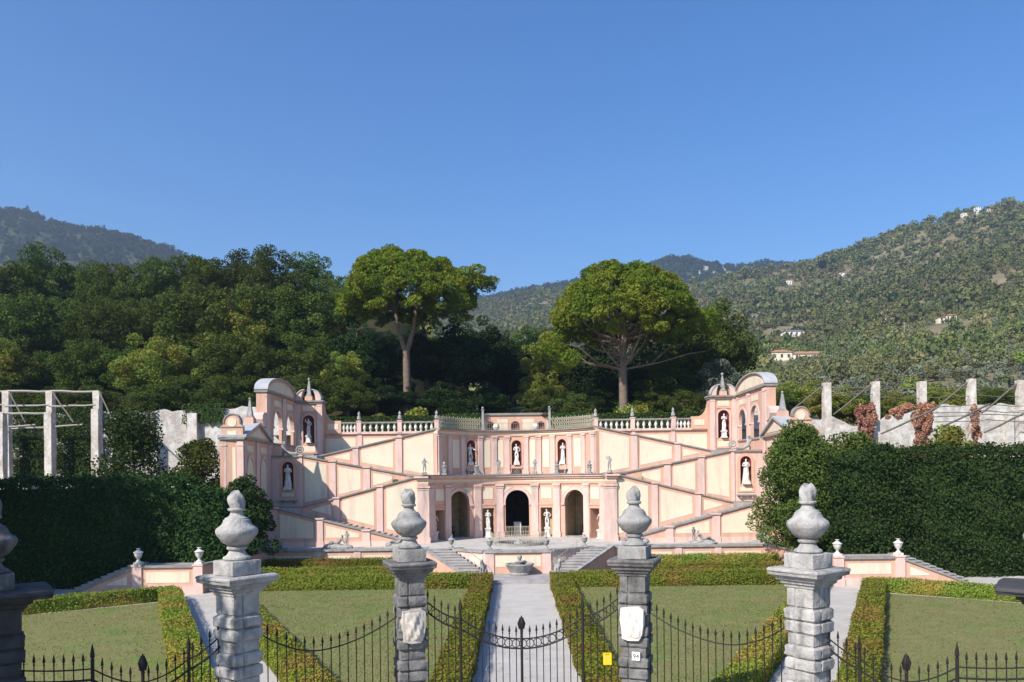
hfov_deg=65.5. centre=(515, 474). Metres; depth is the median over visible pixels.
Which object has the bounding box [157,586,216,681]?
box hedge
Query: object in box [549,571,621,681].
box hedge
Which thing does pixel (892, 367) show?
olive tree
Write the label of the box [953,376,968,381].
hill tree
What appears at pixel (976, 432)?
dry vine
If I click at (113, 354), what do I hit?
broadleaf tree
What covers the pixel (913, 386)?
hill tree
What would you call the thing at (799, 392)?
broadleaf tree
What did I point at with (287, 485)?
statue
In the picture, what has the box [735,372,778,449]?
arcade wall
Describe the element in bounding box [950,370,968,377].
hill tree
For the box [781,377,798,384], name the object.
hill tree
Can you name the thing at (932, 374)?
hill tree
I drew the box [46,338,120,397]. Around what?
broadleaf tree
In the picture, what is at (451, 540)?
urn
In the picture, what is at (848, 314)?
hillside wood
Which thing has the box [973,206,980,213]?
hill house
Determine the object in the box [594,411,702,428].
terrace hedge
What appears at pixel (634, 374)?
dark conifer
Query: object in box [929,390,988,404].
broadleaf tree
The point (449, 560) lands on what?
garden stair
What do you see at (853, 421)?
hill tree
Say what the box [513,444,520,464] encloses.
statue
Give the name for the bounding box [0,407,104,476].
ivy
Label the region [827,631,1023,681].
iron gate
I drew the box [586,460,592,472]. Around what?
bust
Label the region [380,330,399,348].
dark conifer
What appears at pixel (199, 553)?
garden urn
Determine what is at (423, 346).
dark conifer
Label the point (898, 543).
garden urn
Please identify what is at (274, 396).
arcade wall
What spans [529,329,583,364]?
dark conifer
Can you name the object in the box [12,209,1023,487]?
hillside
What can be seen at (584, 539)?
urn
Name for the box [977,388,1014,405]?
broadleaf tree
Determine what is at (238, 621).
gate pillar
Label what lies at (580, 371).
dark conifer
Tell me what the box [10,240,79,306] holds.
broadleaf tree
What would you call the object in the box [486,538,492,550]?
urn
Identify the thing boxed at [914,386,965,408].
broadleaf tree
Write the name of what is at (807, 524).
pillar urn
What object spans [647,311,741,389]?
broadleaf tree
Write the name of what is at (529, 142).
sky
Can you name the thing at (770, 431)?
gabled pavilion
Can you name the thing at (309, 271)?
broadleaf tree
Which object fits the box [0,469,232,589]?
tall hedge
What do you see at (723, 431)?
statue
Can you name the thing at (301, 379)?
broadleaf tree
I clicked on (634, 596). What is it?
gate pillar
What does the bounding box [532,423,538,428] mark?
stone ball
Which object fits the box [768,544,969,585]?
garden wall
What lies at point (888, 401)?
broadleaf tree
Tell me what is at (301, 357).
broadleaf tree
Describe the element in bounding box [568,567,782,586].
box hedge
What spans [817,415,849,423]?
hill tree
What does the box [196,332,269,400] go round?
broadleaf tree
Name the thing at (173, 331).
broadleaf tree
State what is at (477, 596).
box hedge
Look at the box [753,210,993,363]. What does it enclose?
hillside shrubs
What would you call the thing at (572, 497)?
garden facade
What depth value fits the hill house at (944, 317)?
466.19 m
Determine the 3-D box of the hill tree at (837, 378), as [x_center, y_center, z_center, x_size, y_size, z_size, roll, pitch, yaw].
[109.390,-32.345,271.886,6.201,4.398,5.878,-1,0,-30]
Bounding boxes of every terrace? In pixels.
[254,534,784,556]
[274,429,758,436]
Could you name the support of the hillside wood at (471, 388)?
on the hillside at (922, 348)
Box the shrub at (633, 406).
[613,403,649,414]
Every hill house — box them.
[768,350,819,360]
[779,330,803,336]
[934,314,956,323]
[960,212,967,217]
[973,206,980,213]
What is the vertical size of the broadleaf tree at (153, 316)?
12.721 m
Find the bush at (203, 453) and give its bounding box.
[161,437,219,497]
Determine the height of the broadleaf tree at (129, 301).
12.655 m
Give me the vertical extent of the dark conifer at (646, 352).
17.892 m
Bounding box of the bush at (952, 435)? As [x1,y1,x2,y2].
[925,424,974,457]
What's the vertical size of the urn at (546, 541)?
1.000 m
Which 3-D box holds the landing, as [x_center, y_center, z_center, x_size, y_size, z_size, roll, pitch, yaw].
[0.197,7.778,59.600,9.400,0.240,4.800,-1,0,0]
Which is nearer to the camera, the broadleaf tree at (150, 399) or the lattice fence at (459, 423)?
the lattice fence at (459, 423)
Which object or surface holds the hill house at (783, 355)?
on the hillside at (922, 348)
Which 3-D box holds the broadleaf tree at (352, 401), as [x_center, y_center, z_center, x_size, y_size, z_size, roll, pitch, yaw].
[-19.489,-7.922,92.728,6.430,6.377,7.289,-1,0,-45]
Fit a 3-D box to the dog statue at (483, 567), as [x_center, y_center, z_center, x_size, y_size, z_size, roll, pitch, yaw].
[-2.439,7.030,60.161,0.640,1.303,0.960,-1,0,29]
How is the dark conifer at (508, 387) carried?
on the hillside at (922, 348)
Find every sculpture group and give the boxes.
[260,536,287,549]
[321,531,353,548]
[382,538,402,547]
[620,537,652,544]
[686,526,717,543]
[748,531,778,543]
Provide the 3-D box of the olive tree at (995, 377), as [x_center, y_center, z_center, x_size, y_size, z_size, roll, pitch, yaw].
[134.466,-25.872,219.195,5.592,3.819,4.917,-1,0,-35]
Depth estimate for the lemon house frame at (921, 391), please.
75.68 m
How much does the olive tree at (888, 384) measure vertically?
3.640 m
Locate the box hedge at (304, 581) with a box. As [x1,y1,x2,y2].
[262,570,474,590]
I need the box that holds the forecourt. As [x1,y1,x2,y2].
[22,576,1023,681]
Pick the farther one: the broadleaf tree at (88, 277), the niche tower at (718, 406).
the broadleaf tree at (88, 277)
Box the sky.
[0,0,1023,300]
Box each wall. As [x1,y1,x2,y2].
[13,406,290,488]
[67,551,267,594]
[253,378,296,455]
[267,547,428,560]
[478,413,547,429]
[607,543,771,555]
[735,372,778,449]
[742,403,1014,456]
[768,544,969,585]
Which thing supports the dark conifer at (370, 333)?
on the hillside at (922, 348)
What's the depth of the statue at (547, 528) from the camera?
75.25 m
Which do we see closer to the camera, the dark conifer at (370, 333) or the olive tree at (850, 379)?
the dark conifer at (370, 333)
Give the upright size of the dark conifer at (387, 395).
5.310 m
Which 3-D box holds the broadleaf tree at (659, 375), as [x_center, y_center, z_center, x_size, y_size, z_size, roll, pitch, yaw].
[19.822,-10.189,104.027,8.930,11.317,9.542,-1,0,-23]
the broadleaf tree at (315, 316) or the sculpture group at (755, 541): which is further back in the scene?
the broadleaf tree at (315, 316)
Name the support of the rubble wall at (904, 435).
on the hillside at (922, 348)
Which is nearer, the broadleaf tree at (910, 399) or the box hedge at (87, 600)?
the box hedge at (87, 600)
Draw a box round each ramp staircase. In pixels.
[261,428,434,546]
[597,426,774,542]
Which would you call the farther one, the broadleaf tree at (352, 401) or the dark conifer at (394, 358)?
the dark conifer at (394, 358)
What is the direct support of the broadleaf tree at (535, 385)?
on the hillside at (922, 348)
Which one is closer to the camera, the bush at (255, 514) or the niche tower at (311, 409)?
the bush at (255, 514)
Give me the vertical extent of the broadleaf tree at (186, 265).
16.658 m
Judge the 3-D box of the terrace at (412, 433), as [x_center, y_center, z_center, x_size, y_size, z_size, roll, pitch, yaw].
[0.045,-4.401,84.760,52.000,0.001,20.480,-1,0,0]
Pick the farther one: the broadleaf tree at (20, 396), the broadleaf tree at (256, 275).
the broadleaf tree at (256, 275)
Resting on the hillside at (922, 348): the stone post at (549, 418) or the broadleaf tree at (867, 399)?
the broadleaf tree at (867, 399)
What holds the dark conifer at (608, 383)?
on the hillside at (922, 348)
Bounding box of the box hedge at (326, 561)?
[262,557,392,569]
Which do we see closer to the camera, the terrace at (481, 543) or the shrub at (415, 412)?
the terrace at (481, 543)
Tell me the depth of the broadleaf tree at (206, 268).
127.58 m
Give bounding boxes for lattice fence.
[438,416,481,429]
[551,413,593,428]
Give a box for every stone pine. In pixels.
[334,243,499,415]
[537,259,720,411]
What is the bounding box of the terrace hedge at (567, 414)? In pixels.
[551,411,593,428]
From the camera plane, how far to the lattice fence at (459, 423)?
77.59 m
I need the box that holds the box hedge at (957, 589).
[867,576,1020,602]
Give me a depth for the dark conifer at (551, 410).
97.62 m
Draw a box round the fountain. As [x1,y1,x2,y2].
[505,555,533,575]
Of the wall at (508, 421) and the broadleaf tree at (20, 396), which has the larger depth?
the wall at (508, 421)
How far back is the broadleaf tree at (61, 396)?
90.26 m
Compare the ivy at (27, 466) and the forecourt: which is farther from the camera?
the ivy at (27, 466)
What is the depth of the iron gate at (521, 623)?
21.99 m
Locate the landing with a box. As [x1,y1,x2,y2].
[471,573,549,584]
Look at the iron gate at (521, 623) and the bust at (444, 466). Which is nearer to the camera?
the iron gate at (521, 623)
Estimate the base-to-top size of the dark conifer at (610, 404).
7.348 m
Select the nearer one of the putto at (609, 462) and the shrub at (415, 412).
the putto at (609, 462)
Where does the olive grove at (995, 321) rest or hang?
on the hillside at (922, 348)
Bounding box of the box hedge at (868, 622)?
[832,577,886,681]
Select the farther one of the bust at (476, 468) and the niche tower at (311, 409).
the niche tower at (311, 409)
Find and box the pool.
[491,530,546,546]
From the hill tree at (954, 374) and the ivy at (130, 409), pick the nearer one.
the ivy at (130, 409)
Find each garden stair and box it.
[422,541,486,574]
[551,538,614,573]
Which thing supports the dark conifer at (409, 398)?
on the hillside at (922, 348)
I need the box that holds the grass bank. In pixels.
[493,408,531,412]
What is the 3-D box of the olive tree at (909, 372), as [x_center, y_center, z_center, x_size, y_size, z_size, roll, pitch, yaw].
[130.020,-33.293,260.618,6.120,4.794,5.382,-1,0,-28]
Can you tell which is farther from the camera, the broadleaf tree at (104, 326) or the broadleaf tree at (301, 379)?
the broadleaf tree at (104, 326)
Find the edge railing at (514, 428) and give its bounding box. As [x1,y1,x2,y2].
[485,422,546,429]
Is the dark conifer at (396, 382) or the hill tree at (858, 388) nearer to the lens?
the dark conifer at (396, 382)
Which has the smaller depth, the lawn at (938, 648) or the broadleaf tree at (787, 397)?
the lawn at (938, 648)
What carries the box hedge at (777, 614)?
on the ground
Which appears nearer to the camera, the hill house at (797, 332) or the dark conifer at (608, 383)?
the dark conifer at (608, 383)
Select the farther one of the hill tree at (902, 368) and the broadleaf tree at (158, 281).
the hill tree at (902, 368)
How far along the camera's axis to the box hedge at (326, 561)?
62.03 m
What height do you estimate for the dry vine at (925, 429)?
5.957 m
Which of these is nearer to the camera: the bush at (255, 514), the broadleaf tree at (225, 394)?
the bush at (255, 514)
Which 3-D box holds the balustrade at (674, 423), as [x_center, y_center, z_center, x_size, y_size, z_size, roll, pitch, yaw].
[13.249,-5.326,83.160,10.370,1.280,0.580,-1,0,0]
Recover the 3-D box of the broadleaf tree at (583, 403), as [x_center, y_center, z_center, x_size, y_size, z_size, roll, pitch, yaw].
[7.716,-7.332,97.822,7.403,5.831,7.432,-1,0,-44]
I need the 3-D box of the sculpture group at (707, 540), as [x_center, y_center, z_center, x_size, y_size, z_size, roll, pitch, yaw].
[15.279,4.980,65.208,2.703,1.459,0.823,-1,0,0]
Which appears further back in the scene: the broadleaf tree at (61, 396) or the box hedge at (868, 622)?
the broadleaf tree at (61, 396)
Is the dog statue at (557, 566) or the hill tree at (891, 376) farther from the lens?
the hill tree at (891, 376)
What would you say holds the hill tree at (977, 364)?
on the hillside at (922, 348)
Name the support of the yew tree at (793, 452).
on the ground
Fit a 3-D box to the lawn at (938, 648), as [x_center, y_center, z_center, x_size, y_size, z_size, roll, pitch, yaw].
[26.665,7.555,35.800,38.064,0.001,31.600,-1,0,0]
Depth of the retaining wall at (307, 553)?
64.44 m
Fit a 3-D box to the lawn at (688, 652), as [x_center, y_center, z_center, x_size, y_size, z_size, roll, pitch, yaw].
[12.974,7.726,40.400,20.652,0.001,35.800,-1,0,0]
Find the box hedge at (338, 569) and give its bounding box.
[261,565,389,575]
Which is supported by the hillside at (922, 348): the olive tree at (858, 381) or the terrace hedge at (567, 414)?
the olive tree at (858, 381)
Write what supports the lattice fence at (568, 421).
on the garden facade
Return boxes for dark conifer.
[320,320,389,410]
[355,323,379,345]
[363,378,400,414]
[370,338,402,385]
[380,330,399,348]
[380,371,416,405]
[397,386,420,415]
[399,326,429,350]
[399,326,455,392]
[414,381,459,426]
[420,317,496,387]
[421,378,475,408]
[428,329,442,386]
[433,392,484,415]
[457,315,517,389]
[460,322,479,388]
[465,381,516,412]
[491,357,529,407]
[500,330,527,400]
[514,326,543,407]
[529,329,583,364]
[541,394,579,417]
[543,346,608,394]
[574,366,634,404]
[574,382,618,413]
[578,341,618,378]
[610,331,666,377]
[616,355,670,402]
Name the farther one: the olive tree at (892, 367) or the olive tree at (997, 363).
the olive tree at (892, 367)
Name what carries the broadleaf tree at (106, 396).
on the hillside at (922, 348)
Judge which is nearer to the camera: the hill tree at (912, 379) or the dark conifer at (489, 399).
the dark conifer at (489, 399)
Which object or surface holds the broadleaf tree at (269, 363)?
on the hillside at (922, 348)
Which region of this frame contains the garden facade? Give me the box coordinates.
[391,426,642,542]
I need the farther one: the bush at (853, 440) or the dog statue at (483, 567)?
the bush at (853, 440)
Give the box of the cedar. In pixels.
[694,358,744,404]
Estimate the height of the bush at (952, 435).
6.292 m
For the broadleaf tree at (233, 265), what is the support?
on the hillside at (922, 348)
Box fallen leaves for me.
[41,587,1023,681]
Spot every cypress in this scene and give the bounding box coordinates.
[818,260,825,267]
[886,293,893,301]
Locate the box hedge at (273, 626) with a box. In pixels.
[214,594,339,681]
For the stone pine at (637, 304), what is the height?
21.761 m
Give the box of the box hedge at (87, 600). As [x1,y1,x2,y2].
[22,585,176,614]
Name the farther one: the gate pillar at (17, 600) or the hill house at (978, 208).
the hill house at (978, 208)
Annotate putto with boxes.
[422,458,428,474]
[496,460,500,473]
[533,459,536,473]
[606,456,611,472]
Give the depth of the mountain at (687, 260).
1963.01 m
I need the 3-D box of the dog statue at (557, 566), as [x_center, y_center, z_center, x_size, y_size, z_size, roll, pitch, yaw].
[3.146,6.960,60.161,0.640,1.303,0.960,-1,0,-29]
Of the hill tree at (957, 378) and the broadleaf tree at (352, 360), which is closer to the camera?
the broadleaf tree at (352, 360)
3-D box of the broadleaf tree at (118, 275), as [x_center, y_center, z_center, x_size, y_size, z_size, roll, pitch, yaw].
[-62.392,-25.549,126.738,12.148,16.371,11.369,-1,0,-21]
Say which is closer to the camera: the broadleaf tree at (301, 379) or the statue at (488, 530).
the statue at (488, 530)
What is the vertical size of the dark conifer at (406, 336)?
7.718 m
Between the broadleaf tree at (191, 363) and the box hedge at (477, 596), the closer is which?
the box hedge at (477, 596)
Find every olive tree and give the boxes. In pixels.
[839,377,855,384]
[854,378,864,386]
[880,380,894,391]
[890,365,903,372]
[894,389,915,395]
[904,365,922,376]
[986,361,1000,369]
[993,374,1014,384]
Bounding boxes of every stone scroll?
[281,441,303,454]
[728,435,751,449]
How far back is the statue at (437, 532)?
72.07 m
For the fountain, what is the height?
1.500 m
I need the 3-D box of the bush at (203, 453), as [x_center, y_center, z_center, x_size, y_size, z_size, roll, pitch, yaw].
[-25.290,0.322,64.088,5.943,6.601,5.725,-1,0,41]
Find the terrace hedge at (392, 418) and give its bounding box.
[329,415,435,431]
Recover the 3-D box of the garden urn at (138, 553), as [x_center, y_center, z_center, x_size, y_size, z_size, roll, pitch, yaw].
[-26.032,5.646,54.900,0.650,1.120,0.633,-1,0,0]
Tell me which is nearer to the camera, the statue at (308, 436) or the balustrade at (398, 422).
the statue at (308, 436)
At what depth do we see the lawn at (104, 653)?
38.48 m
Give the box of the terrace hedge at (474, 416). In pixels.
[441,413,481,429]
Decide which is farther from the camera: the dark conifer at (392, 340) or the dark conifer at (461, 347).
the dark conifer at (392, 340)
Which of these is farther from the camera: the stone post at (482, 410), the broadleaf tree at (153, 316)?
the broadleaf tree at (153, 316)
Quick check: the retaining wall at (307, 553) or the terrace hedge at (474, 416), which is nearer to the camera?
the retaining wall at (307, 553)
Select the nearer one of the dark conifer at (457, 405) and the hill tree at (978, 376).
the dark conifer at (457, 405)
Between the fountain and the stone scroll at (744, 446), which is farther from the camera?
the stone scroll at (744, 446)
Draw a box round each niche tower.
[294,378,341,455]
[690,373,737,449]
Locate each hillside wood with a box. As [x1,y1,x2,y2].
[382,298,524,400]
[425,285,621,334]
[433,196,1023,345]
[439,302,532,338]
[567,237,1023,353]
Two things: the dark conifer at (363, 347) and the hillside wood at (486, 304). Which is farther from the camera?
the hillside wood at (486, 304)
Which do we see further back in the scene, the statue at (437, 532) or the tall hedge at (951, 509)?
the statue at (437, 532)
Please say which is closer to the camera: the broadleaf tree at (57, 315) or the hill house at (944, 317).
the broadleaf tree at (57, 315)
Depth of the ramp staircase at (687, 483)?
72.14 m
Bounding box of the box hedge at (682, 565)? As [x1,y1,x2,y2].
[654,560,783,571]
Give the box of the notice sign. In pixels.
[603,653,611,664]
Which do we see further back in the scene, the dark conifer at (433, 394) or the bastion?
the dark conifer at (433, 394)
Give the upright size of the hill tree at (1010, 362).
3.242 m
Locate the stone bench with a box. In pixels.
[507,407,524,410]
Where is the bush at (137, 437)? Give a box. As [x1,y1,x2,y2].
[90,407,169,487]
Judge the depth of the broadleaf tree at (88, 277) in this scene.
130.77 m
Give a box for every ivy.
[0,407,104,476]
[104,408,156,447]
[181,403,224,423]
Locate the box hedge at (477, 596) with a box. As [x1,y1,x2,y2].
[429,571,493,681]
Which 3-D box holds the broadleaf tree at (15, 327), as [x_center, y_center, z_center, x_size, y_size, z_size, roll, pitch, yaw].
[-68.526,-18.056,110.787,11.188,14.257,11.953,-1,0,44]
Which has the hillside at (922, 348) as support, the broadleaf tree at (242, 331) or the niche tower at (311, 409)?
the broadleaf tree at (242, 331)
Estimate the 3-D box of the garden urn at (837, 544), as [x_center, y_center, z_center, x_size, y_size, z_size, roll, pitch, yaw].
[22.165,5.043,54.900,0.650,1.120,0.633,-1,0,0]
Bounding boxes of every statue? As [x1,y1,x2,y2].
[283,465,292,489]
[305,419,311,442]
[436,516,438,540]
[467,444,475,464]
[480,559,487,574]
[485,510,490,536]
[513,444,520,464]
[543,509,550,536]
[554,558,560,571]
[559,443,565,463]
[720,414,727,437]
[741,459,750,483]
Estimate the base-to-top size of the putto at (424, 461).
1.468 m
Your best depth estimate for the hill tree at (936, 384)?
193.76 m
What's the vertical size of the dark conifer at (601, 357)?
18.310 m
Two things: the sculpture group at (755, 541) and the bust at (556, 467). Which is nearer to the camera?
the sculpture group at (755, 541)
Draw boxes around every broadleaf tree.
[0,259,45,316]
[0,277,24,305]
[0,292,71,360]
[0,294,13,322]
[0,337,43,398]
[0,384,16,406]
[0,389,39,410]
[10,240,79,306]
[15,350,60,393]
[22,386,90,413]
[32,296,88,365]
[45,261,83,308]
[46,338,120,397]
[57,302,144,361]
[62,384,126,411]
[65,259,118,312]
[82,262,152,326]
[90,346,141,410]
[91,297,149,341]
[108,332,185,392]
[113,256,187,316]
[116,298,185,351]
[120,383,179,411]
[146,375,205,409]
[153,281,243,365]
[161,345,210,393]
[167,254,218,330]
[174,256,236,316]
[189,374,255,409]
[193,298,267,358]
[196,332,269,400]
[214,248,274,310]
[214,284,302,355]
[226,244,309,312]
[229,342,296,393]
[238,393,255,406]
[249,284,343,382]
[271,333,332,382]
[272,251,336,328]
[280,373,328,405]
[314,361,371,416]
[317,274,367,327]
[318,315,347,358]
[320,351,370,387]
[322,378,380,416]
[510,325,551,345]
[514,373,563,406]
[518,331,582,391]
[519,385,572,412]
[547,392,607,413]
[629,390,674,412]
[632,351,699,405]
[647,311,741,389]
[657,389,707,413]
[667,297,762,388]
[776,379,822,414]
[776,390,802,415]
[802,386,866,417]
[835,393,886,418]
[880,392,911,415]
[885,394,927,414]
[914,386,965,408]
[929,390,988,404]
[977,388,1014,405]
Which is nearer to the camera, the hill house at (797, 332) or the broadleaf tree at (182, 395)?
the broadleaf tree at (182, 395)
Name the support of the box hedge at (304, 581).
on the lawn at (339, 623)
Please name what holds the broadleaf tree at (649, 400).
on the hillside at (922, 348)
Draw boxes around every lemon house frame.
[0,390,111,488]
[789,375,1023,456]
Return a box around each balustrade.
[341,420,439,432]
[593,417,690,429]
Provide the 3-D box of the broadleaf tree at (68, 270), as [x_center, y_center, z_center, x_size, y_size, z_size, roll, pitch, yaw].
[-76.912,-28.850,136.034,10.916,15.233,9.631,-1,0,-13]
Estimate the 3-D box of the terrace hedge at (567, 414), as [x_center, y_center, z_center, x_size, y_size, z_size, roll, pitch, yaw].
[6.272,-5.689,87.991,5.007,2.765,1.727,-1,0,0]
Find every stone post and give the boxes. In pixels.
[481,407,484,429]
[548,406,550,428]
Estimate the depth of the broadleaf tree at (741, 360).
109.52 m
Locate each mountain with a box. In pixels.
[0,205,203,301]
[477,254,792,307]
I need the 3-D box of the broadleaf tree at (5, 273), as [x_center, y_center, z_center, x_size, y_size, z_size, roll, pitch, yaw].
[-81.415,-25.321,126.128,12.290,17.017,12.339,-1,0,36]
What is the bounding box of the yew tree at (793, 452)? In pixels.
[745,419,848,549]
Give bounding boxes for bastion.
[452,546,583,573]
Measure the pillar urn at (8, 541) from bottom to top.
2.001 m
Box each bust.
[442,462,446,474]
[473,462,479,473]
[554,461,559,472]
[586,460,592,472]
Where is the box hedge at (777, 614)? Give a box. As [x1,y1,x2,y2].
[711,595,788,681]
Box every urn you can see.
[0,500,17,590]
[133,548,143,564]
[194,547,203,563]
[213,490,261,576]
[391,489,426,562]
[448,536,454,548]
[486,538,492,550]
[542,537,549,549]
[581,534,587,546]
[617,486,651,559]
[784,483,832,569]
[832,539,841,555]
[893,539,903,554]
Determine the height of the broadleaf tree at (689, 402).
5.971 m
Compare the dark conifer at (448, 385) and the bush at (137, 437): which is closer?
the bush at (137, 437)
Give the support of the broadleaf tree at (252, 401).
on the hillside at (922, 348)
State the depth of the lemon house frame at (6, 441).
73.18 m
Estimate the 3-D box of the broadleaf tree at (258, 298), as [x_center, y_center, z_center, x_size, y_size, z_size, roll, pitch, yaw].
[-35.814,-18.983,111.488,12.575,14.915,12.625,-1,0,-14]
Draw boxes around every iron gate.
[427,586,618,681]
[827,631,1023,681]
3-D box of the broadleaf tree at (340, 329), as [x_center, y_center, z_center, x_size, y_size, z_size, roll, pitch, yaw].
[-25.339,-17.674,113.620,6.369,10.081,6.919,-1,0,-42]
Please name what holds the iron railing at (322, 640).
on the sill
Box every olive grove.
[629,351,1023,408]
[763,277,1023,385]
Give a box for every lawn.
[21,603,170,681]
[259,588,466,681]
[576,584,786,681]
[878,593,1023,681]
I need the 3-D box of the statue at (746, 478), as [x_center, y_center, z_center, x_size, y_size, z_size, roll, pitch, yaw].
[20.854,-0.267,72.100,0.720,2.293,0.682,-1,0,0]
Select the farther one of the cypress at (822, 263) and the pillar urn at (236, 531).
the cypress at (822, 263)
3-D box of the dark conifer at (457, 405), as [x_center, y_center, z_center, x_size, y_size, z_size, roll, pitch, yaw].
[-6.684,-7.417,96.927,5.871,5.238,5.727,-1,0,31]
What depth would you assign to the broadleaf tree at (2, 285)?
123.85 m
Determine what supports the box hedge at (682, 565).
on the ground
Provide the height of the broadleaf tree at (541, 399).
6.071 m
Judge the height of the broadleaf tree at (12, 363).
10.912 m
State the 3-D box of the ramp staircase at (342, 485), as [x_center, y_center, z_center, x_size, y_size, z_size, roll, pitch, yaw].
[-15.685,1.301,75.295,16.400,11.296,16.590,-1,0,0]
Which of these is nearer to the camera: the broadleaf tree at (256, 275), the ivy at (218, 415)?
the ivy at (218, 415)
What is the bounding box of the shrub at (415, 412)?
[404,406,439,427]
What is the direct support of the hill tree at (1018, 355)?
on the hillside at (922, 348)
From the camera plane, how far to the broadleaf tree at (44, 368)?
100.01 m
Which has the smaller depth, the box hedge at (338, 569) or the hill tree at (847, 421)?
the box hedge at (338, 569)
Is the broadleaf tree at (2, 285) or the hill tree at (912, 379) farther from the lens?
the hill tree at (912, 379)
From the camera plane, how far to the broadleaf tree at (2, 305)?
115.41 m
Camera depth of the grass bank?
107.54 m
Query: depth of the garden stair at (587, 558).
62.55 m
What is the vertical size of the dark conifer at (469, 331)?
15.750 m
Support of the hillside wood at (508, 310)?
on the hillside at (922, 348)
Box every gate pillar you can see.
[0,582,54,681]
[195,572,278,681]
[382,558,436,681]
[607,556,661,681]
[766,565,850,681]
[994,578,1023,604]
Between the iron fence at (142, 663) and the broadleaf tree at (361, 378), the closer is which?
the iron fence at (142, 663)
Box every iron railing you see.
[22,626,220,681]
[263,605,396,681]
[649,600,784,681]
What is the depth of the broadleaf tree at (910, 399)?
92.27 m
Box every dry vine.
[854,401,877,441]
[885,401,935,457]
[969,404,982,453]
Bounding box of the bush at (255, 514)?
[219,473,281,555]
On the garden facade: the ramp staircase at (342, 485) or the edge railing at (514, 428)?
the edge railing at (514, 428)
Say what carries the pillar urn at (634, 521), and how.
on the gate pillar at (634, 596)
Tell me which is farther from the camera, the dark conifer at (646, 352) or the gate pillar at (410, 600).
the dark conifer at (646, 352)
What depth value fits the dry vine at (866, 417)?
74.95 m
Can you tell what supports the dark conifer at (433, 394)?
on the hillside at (922, 348)
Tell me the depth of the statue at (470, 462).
78.41 m
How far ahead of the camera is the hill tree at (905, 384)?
192.63 m
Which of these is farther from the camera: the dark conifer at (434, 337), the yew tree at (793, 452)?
the dark conifer at (434, 337)
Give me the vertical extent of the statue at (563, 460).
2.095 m
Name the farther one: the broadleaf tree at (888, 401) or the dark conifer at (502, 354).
the dark conifer at (502, 354)
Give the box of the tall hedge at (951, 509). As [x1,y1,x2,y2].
[806,440,1023,577]
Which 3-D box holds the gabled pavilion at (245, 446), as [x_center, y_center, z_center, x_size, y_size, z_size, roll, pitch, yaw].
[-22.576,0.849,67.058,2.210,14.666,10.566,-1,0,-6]
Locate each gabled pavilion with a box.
[217,398,272,548]
[760,391,815,546]
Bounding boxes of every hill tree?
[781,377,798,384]
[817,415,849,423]
[830,373,846,385]
[841,416,881,425]
[853,386,864,390]
[881,372,900,385]
[887,365,905,373]
[900,376,918,385]
[900,382,915,390]
[902,385,916,392]
[925,369,940,380]
[927,382,947,390]
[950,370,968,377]
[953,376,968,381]
[964,373,982,381]
[967,361,985,372]
[996,374,1015,385]
[1005,357,1020,366]
[1011,351,1023,364]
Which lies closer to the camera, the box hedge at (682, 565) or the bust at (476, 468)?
the box hedge at (682, 565)
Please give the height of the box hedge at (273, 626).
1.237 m
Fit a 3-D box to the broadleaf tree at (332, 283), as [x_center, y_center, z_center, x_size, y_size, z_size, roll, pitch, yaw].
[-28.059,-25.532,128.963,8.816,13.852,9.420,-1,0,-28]
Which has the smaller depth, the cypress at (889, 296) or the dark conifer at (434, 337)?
the dark conifer at (434, 337)
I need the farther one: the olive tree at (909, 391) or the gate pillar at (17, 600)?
the olive tree at (909, 391)
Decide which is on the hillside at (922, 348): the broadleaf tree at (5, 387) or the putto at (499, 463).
the broadleaf tree at (5, 387)
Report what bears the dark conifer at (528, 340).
on the hillside at (922, 348)
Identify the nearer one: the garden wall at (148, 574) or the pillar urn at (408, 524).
the pillar urn at (408, 524)
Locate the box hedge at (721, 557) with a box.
[651,552,779,564]
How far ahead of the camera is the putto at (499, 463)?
75.46 m
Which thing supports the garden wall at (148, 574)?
on the ground
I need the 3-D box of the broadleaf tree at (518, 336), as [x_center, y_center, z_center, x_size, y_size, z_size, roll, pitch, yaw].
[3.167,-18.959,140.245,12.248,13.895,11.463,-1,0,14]
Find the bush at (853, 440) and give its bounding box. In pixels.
[825,431,882,454]
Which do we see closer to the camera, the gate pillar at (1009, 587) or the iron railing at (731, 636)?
the gate pillar at (1009, 587)
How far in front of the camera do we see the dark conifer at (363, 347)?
99.43 m
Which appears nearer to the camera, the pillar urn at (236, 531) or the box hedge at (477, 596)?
the pillar urn at (236, 531)
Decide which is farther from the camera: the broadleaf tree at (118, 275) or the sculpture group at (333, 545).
the broadleaf tree at (118, 275)

